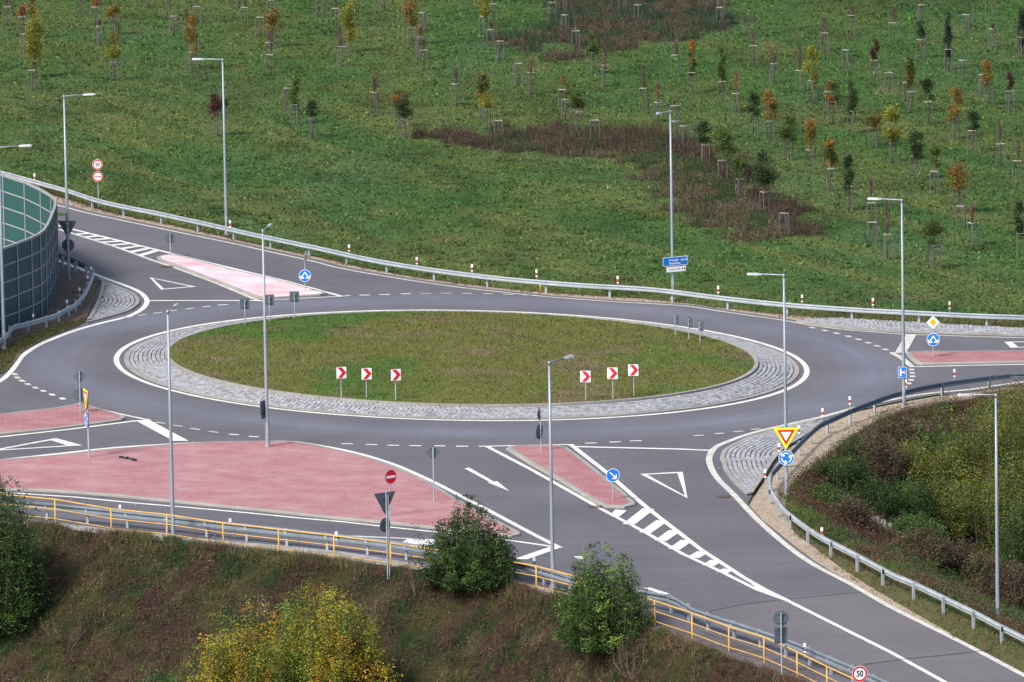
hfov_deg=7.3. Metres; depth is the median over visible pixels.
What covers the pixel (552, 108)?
field grass
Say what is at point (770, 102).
staked tree
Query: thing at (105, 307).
cobbled apron
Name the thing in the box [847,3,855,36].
staked tree
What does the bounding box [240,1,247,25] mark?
staked tree
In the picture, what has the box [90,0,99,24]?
staked tree
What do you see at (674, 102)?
staked tree
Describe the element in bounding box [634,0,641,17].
staked tree
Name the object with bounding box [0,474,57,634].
shrub
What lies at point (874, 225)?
staked tree
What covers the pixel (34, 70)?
staked tree
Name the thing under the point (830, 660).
guard rail
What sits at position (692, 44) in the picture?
staked tree
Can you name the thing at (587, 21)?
field young planting
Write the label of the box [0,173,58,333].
noise barrier
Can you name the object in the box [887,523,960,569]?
shrub
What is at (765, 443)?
cobbled apron
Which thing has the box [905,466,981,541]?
shrub
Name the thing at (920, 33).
staked tree
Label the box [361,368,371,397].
chevron sign
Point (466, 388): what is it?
central island
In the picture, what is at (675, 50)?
staked tree
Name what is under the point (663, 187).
field undergrowth clumps
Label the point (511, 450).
island kerb
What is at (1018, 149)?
staked tree
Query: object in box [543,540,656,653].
shrub
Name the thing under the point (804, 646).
delineator post
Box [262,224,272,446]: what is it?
street lamp
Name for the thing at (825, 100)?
staked tree
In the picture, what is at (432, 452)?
road sign
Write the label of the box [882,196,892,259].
staked tree
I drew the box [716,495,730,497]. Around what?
drain grate
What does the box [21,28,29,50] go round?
staked tree
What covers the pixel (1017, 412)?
autumn tree
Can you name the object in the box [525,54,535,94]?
staked tree
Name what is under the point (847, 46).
staked tree
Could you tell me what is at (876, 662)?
road seams
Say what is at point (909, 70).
staked tree
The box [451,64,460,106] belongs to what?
staked tree
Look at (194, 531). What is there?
weed stalk
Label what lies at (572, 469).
island paving
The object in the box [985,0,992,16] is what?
staked tree
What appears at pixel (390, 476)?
road sign
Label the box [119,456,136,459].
tyre scrap
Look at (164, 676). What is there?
shrub
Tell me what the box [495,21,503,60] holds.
staked tree
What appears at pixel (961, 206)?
staked tree
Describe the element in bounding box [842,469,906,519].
shrub
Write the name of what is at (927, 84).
staked tree
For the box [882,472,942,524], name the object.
shrub
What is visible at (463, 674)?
embankment grass
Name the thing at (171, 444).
street lamp
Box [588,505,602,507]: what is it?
drain grate
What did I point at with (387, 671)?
shrub
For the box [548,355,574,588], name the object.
street lamp
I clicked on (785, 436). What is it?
road sign
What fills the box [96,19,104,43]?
staked tree
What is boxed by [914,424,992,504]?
autumn tree
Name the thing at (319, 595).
orange sapling
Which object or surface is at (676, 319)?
chevron sign
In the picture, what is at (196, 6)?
staked tree
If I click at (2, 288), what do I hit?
street lamp
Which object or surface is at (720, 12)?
staked tree
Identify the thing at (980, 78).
staked tree
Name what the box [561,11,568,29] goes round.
staked tree
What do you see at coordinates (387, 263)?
guard rail
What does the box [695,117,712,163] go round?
staked tree
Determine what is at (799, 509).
hollow grass
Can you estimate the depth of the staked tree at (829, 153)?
463.67 m
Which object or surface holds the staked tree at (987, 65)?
on the ground at (394, 640)
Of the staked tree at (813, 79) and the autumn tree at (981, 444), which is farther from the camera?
the staked tree at (813, 79)
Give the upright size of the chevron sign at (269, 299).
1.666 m
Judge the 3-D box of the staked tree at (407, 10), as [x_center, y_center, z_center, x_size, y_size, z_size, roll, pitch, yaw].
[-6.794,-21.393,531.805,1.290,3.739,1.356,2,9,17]
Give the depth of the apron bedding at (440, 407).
398.23 m
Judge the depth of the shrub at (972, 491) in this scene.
376.76 m
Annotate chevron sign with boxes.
[240,298,249,323]
[266,294,273,321]
[289,291,298,318]
[336,367,345,396]
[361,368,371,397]
[391,369,400,400]
[580,371,590,399]
[607,367,617,397]
[628,364,638,395]
[674,314,678,334]
[687,316,691,338]
[698,319,703,342]
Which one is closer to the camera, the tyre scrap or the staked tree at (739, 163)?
the tyre scrap
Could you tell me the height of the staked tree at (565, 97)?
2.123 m
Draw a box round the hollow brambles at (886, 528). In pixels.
[782,390,1023,633]
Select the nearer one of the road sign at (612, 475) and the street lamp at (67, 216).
the road sign at (612, 475)
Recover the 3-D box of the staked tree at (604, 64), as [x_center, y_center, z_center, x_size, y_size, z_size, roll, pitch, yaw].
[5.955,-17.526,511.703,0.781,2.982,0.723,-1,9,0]
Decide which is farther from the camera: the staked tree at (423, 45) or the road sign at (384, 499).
the staked tree at (423, 45)
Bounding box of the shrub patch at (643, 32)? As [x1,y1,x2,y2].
[490,0,748,59]
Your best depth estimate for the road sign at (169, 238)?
433.94 m
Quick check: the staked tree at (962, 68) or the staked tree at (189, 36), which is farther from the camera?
the staked tree at (962, 68)
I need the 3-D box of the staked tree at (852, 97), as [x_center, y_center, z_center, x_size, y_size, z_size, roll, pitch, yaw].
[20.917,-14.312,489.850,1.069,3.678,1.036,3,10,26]
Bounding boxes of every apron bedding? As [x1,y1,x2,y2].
[129,348,793,417]
[725,420,813,485]
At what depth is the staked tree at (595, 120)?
485.62 m
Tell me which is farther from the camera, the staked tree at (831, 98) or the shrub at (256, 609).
the staked tree at (831, 98)
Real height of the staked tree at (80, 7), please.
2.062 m
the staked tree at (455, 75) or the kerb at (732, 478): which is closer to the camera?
the kerb at (732, 478)
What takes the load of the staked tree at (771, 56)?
on the ground at (394, 640)
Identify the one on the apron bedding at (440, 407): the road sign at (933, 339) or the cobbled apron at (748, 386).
the cobbled apron at (748, 386)
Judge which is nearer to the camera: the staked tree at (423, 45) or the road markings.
the road markings
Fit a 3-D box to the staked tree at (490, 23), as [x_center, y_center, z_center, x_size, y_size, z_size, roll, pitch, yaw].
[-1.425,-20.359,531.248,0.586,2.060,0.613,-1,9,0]
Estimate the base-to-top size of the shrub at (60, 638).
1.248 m
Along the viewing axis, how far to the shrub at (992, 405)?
387.05 m
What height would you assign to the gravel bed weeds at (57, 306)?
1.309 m
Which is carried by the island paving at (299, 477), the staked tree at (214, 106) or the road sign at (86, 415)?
the road sign at (86, 415)
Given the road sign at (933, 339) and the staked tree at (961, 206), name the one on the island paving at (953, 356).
the road sign at (933, 339)
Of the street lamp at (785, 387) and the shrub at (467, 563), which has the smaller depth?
the shrub at (467, 563)
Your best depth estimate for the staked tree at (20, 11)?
533.40 m
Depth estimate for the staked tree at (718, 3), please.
554.03 m
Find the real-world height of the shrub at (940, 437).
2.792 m
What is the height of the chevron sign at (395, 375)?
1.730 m
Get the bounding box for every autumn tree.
[181,639,234,681]
[185,592,306,681]
[241,580,406,681]
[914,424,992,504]
[932,403,1023,509]
[963,369,1023,509]
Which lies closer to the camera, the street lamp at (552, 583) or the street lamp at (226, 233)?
the street lamp at (552, 583)
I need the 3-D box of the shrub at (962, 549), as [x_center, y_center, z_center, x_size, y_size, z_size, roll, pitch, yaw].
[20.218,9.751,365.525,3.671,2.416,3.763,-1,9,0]
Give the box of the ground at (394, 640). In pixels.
[0,0,1023,681]
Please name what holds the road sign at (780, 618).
on the ground at (394, 640)
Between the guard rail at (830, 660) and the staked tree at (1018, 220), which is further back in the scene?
the staked tree at (1018, 220)
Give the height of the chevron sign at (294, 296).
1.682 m
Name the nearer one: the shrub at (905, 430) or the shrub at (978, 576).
the shrub at (978, 576)
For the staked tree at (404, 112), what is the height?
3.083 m
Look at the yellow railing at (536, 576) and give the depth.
345.19 m
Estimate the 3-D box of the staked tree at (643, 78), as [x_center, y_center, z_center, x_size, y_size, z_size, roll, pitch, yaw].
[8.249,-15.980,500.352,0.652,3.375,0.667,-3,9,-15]
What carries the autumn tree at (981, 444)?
on the ground at (394, 640)
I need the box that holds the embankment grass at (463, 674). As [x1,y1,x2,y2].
[0,511,815,681]
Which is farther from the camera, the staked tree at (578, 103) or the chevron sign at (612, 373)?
the staked tree at (578, 103)
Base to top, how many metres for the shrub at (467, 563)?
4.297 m
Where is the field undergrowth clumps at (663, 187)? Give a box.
[412,118,829,238]
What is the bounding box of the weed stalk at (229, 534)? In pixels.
[227,527,237,555]
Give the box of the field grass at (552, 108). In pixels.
[0,0,1023,325]
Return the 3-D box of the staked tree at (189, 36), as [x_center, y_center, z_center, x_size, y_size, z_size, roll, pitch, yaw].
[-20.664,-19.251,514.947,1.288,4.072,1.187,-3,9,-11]
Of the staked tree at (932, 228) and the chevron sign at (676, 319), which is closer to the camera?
the chevron sign at (676, 319)
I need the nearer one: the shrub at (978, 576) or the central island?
the shrub at (978, 576)
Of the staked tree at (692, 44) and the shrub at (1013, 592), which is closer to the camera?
the shrub at (1013, 592)
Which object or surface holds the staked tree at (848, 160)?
on the ground at (394, 640)
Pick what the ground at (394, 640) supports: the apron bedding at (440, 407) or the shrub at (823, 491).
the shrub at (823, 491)
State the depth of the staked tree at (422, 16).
539.51 m
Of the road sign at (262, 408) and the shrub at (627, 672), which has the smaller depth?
the shrub at (627, 672)
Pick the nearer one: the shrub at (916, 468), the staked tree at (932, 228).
the shrub at (916, 468)
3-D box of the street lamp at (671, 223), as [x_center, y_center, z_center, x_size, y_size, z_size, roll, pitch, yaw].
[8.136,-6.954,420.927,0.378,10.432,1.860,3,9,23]
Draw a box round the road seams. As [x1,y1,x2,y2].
[712,592,990,664]
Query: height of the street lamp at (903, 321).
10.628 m
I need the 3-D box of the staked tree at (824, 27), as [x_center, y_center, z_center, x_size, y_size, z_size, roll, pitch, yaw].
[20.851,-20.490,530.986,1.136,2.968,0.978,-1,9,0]
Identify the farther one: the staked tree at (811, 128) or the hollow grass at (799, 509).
the staked tree at (811, 128)
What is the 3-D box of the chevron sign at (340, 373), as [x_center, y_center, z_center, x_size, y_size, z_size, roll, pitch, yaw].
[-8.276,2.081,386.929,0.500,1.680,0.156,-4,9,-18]
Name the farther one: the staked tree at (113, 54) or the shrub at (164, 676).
the staked tree at (113, 54)
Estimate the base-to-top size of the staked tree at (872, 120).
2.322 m
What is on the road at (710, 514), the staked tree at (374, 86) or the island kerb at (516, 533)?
the island kerb at (516, 533)
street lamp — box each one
[0,144,31,349]
[63,93,94,279]
[166,303,179,537]
[192,58,229,235]
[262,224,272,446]
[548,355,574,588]
[656,110,676,299]
[747,273,789,494]
[867,197,907,407]
[957,393,999,617]
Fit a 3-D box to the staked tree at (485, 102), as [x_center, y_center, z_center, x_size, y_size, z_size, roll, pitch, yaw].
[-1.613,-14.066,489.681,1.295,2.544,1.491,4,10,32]
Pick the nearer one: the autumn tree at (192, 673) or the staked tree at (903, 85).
the autumn tree at (192, 673)
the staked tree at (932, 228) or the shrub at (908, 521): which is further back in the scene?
the staked tree at (932, 228)
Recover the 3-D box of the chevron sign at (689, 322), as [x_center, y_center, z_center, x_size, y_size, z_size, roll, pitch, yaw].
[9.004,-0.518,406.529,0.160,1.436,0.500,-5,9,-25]
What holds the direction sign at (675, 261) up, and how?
attached to the street lamp at (671, 223)
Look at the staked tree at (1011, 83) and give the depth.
500.89 m
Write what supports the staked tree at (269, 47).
on the ground at (394, 640)
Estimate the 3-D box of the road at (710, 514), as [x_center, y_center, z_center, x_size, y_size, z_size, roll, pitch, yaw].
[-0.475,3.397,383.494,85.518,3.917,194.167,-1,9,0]
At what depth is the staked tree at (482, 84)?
494.52 m
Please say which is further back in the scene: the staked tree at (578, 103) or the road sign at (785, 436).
the staked tree at (578, 103)
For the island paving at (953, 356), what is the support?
on the island kerb at (911, 357)
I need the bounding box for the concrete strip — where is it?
[23,519,559,597]
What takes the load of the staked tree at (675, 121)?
on the ground at (394, 640)
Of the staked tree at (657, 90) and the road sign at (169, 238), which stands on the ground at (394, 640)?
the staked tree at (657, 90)
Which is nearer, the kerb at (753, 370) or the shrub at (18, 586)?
the shrub at (18, 586)
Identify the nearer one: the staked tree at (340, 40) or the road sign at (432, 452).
the road sign at (432, 452)
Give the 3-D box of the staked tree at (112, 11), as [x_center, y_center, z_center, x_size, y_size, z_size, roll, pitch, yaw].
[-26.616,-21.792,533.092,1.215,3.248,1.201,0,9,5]
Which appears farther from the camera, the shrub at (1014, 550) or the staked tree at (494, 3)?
the staked tree at (494, 3)
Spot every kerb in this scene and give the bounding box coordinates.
[0,404,125,435]
[0,441,519,537]
[87,277,104,318]
[88,279,139,322]
[124,310,798,418]
[157,254,326,298]
[506,445,634,508]
[720,419,815,494]
[749,420,821,491]
[796,320,1023,335]
[906,350,1023,364]
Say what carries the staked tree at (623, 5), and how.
on the ground at (394, 640)
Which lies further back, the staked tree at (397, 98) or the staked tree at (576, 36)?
the staked tree at (576, 36)
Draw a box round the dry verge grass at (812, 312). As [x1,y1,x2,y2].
[31,183,1023,327]
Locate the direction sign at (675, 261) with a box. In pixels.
[663,256,687,271]
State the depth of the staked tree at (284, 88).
495.98 m
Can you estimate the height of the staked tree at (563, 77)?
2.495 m
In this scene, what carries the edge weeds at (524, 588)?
on the ground at (394, 640)
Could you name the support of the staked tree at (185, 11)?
on the ground at (394, 640)
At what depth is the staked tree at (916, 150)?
470.12 m
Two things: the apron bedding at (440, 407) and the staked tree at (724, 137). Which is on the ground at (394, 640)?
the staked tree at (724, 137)
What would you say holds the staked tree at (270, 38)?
on the ground at (394, 640)
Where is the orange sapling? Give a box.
[306,571,328,624]
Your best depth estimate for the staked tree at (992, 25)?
534.64 m
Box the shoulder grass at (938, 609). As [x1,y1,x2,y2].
[784,505,1023,665]
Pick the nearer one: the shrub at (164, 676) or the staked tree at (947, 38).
the shrub at (164, 676)
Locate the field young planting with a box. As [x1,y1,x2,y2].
[482,0,756,59]
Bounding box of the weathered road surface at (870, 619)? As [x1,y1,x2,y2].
[709,592,1023,681]
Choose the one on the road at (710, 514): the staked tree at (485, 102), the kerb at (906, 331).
the kerb at (906, 331)
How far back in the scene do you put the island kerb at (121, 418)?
379.37 m
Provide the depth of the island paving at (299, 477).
365.39 m
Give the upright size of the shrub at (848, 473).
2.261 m
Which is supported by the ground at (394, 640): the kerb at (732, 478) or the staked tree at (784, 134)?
the staked tree at (784, 134)
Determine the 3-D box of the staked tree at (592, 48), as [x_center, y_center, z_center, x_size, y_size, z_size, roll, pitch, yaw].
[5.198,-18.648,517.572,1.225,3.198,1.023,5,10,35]
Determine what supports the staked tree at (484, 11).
on the ground at (394, 640)
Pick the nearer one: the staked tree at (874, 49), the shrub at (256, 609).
the shrub at (256, 609)
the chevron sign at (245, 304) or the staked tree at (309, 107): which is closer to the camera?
the chevron sign at (245, 304)
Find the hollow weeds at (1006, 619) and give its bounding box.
[777,379,1023,634]
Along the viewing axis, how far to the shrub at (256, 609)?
343.45 m
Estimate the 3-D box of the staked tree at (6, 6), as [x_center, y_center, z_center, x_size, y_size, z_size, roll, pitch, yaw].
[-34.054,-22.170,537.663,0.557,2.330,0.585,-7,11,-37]
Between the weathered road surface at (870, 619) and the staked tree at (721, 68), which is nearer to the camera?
the weathered road surface at (870, 619)
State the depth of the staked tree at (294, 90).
489.89 m
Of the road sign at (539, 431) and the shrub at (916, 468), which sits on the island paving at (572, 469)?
the road sign at (539, 431)
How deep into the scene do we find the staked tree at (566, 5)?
550.73 m
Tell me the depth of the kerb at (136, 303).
415.45 m
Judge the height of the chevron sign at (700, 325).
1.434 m
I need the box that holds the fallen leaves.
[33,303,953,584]
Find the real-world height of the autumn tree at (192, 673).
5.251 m
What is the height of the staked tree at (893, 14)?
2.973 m
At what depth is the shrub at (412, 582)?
342.03 m
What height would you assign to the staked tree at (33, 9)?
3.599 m
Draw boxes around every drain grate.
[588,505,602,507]
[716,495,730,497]
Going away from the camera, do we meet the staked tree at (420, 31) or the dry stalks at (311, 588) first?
the dry stalks at (311, 588)
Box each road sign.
[58,221,76,250]
[73,370,85,412]
[83,388,89,456]
[92,158,102,206]
[165,233,174,254]
[260,400,264,418]
[299,251,310,291]
[374,491,394,578]
[385,469,396,515]
[425,445,439,500]
[535,407,542,450]
[606,468,619,498]
[773,610,788,673]
[774,427,798,464]
[852,666,867,681]
[898,367,906,377]
[927,316,939,356]
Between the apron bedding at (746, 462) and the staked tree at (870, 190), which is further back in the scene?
the staked tree at (870, 190)
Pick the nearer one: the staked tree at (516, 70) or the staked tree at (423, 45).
the staked tree at (516, 70)
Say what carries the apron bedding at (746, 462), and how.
on the road at (710, 514)
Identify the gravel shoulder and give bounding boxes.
[749,386,1021,633]
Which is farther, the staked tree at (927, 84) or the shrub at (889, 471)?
the staked tree at (927, 84)
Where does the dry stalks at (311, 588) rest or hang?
on the ground at (394, 640)
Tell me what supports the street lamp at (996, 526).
on the ground at (394, 640)
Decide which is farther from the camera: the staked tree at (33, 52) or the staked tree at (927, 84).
the staked tree at (33, 52)
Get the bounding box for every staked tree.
[3,0,11,25]
[17,3,26,32]
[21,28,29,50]
[22,7,46,77]
[27,0,38,37]
[27,68,35,89]
[76,0,83,14]
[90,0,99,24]
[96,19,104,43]
[102,28,122,80]
[105,0,121,33]
[112,12,122,67]
[162,0,169,16]
[170,13,178,34]
[183,5,191,45]
[183,12,200,70]
[190,38,198,56]
[192,0,200,23]
[206,92,230,135]
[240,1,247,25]
[255,14,263,35]
[262,5,282,47]
[265,25,273,72]
[265,33,273,59]
[267,0,275,17]
[283,87,291,110]
[287,76,304,125]
[302,99,320,138]
[315,0,322,17]
[330,0,338,26]
[335,27,346,66]
[338,0,357,51]
[369,70,378,114]
[389,89,408,127]
[393,91,414,138]
[400,0,420,44]
[414,22,424,57]
[418,6,425,30]
[419,38,427,70]
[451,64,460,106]
[475,0,491,35]
[475,71,490,118]
[475,92,497,128]
[486,20,494,47]
[489,0,497,21]
[494,116,502,138]
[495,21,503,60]
[514,62,522,85]
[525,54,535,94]
[548,0,556,18]
[557,72,566,107]
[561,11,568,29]
[561,89,570,119]
[563,0,571,13]
[565,89,591,130]
[571,22,579,47]
[583,29,600,74]
[590,119,599,135]
[601,47,609,87]
[618,0,626,12]
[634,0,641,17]
[639,66,648,109]
[653,80,662,121]
[670,36,679,76]
[670,99,678,124]
[671,117,679,138]
[680,123,688,141]
[687,39,698,93]
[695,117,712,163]
[709,124,741,178]
[714,42,728,102]
[716,4,723,22]
[717,0,724,10]
[725,155,750,195]
[731,67,740,112]
[743,89,761,134]
[747,24,757,66]
[750,149,782,210]
[761,88,779,142]
[767,43,778,83]
[774,103,799,159]
[779,198,789,235]
[793,37,803,90]
[799,113,819,173]
[801,44,823,100]
[820,13,831,51]
[820,137,840,191]
[822,79,840,123]
[823,91,832,110]
[839,151,858,210]
[842,45,850,70]
[844,80,860,133]
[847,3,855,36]
[862,113,883,146]
[867,175,876,224]
[868,219,876,243]
[869,37,880,81]
[880,101,906,162]
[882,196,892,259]
[884,64,892,92]
[889,3,898,41]
[902,81,910,100]
[903,54,916,112]
[903,129,928,179]
[914,19,926,57]
[916,216,947,269]
[918,0,925,21]
[919,76,937,124]
[925,142,942,193]
[942,10,952,69]
[944,83,963,139]
[945,160,973,213]
[956,203,965,227]
[958,57,967,80]
[962,13,969,32]
[964,109,983,151]
[967,201,976,246]
[978,56,995,104]
[978,74,986,93]
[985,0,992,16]
[988,22,996,47]
[996,113,1005,166]
[1005,71,1014,112]
[1012,136,1021,184]
[1012,196,1023,256]
[1016,6,1023,58]
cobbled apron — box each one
[89,283,134,319]
[130,313,793,417]
[725,421,816,491]
[799,317,1023,333]
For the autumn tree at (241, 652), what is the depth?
335.91 m
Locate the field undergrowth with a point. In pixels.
(644, 137)
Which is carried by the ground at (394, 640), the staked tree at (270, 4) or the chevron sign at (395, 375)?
the staked tree at (270, 4)
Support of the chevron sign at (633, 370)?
on the central island
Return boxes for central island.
[170,311,754,404]
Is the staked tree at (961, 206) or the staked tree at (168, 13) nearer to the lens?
the staked tree at (961, 206)
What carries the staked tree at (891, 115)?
on the ground at (394, 640)
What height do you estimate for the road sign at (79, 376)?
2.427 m
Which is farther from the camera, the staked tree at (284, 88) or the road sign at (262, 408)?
the staked tree at (284, 88)
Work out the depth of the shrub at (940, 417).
385.79 m
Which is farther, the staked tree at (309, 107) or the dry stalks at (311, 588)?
the staked tree at (309, 107)
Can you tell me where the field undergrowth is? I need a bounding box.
[408,115,829,241]
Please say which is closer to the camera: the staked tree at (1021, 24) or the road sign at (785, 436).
the road sign at (785, 436)
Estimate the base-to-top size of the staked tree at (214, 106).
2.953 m
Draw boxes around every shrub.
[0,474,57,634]
[40,613,90,641]
[135,659,180,681]
[214,585,285,626]
[355,661,398,681]
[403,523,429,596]
[413,491,522,592]
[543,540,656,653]
[606,637,649,679]
[801,478,847,510]
[814,448,877,494]
[824,491,873,525]
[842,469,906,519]
[845,430,893,465]
[852,423,910,484]
[870,411,952,455]
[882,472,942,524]
[886,436,950,493]
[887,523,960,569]
[888,508,950,541]
[900,420,973,474]
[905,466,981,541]
[910,401,994,444]
[929,531,992,575]
[936,461,1013,548]
[952,549,1015,596]
[959,386,1023,452]
[962,446,1023,560]
[983,556,1023,611]
[987,492,1023,576]
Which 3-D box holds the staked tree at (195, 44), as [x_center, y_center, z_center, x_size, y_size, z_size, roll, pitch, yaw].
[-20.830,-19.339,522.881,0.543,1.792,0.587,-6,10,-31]
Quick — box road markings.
[0,205,1023,681]
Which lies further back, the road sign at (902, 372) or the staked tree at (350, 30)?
the staked tree at (350, 30)
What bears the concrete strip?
on the ground at (394, 640)
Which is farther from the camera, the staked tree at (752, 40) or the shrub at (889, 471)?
the staked tree at (752, 40)
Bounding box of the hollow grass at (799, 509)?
[777,387,1023,650]
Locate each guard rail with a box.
[0,170,1023,326]
[0,253,93,343]
[0,500,887,681]
[768,373,1023,643]
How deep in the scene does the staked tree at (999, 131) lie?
476.10 m
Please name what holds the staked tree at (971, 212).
on the ground at (394, 640)
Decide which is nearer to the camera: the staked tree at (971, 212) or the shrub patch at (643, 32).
the staked tree at (971, 212)
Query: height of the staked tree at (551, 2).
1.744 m
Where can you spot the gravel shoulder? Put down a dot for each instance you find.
(761, 507)
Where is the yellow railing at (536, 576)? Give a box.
[0,494,853,681]
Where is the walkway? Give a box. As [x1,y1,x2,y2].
[632,618,832,681]
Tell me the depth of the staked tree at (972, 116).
482.35 m
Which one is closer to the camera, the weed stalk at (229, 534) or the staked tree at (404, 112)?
the weed stalk at (229, 534)
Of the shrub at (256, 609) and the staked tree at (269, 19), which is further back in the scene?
the staked tree at (269, 19)
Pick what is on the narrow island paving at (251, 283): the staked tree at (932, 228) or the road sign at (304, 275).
the road sign at (304, 275)
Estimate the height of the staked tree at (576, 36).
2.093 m
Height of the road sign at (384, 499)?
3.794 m
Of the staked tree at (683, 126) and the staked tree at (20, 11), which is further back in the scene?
the staked tree at (20, 11)
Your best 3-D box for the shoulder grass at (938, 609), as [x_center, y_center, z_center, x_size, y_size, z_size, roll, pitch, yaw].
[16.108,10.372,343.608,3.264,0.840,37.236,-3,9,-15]
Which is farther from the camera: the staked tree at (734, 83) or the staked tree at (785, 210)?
the staked tree at (734, 83)
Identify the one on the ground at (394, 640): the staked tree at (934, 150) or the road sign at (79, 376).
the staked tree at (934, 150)
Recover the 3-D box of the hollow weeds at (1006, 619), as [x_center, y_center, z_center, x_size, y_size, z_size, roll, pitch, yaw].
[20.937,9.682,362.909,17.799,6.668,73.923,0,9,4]
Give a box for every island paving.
[0,404,119,431]
[0,441,514,533]
[161,254,321,295]
[512,446,628,504]
[911,351,1023,361]
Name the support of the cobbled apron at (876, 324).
on the apron bedding
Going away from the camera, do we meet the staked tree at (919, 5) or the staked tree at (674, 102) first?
the staked tree at (674, 102)
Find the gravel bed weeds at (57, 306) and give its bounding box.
[0,263,98,366]
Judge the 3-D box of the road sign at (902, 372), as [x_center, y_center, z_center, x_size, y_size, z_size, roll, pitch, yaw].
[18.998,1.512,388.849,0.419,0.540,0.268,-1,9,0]
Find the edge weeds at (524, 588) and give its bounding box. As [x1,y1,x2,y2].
[6,515,808,681]
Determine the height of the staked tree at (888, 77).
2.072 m
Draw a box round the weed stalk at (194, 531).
[191,517,198,539]
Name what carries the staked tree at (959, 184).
on the ground at (394, 640)
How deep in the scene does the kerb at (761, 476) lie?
373.62 m
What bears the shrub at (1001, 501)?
on the ground at (394, 640)
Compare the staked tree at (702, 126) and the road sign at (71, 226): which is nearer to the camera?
the road sign at (71, 226)
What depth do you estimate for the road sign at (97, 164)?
452.49 m
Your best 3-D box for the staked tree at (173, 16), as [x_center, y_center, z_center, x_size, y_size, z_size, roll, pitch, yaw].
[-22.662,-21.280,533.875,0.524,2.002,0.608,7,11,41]
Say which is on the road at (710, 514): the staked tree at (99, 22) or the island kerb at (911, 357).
the island kerb at (911, 357)
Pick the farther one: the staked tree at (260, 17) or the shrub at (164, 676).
the staked tree at (260, 17)
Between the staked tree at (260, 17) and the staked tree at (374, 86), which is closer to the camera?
the staked tree at (374, 86)
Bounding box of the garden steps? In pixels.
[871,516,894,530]
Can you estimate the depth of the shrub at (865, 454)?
377.81 m
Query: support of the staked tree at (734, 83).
on the ground at (394, 640)
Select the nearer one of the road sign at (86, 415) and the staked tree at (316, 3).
the road sign at (86, 415)
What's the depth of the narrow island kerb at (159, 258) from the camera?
425.27 m
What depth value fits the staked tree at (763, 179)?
454.92 m
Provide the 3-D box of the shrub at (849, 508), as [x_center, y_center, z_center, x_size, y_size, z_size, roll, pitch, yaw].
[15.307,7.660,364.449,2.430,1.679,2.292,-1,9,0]
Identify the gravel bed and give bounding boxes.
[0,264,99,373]
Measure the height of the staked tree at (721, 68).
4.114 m
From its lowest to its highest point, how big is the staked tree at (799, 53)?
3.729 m
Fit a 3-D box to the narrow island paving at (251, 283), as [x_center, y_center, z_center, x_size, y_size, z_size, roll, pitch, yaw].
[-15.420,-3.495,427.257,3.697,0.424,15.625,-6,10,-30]
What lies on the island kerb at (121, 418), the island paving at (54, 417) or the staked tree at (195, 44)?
the island paving at (54, 417)
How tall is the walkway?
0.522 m
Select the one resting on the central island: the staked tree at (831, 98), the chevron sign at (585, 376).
the chevron sign at (585, 376)
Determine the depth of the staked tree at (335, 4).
540.08 m
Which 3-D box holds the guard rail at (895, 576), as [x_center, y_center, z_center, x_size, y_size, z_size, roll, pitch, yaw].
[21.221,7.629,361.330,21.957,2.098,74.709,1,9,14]
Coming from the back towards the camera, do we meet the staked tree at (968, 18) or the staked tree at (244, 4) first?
the staked tree at (968, 18)
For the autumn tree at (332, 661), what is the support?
on the ground at (394, 640)
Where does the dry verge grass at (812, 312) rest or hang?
on the ground at (394, 640)
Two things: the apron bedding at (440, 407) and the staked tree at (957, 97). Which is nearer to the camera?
the apron bedding at (440, 407)
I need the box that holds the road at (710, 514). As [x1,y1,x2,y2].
[0,202,1023,681]
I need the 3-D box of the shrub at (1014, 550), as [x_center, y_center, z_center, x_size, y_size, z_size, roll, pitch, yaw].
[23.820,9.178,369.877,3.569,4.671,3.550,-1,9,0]
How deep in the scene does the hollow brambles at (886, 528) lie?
356.99 m
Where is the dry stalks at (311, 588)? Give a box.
[11,534,721,681]

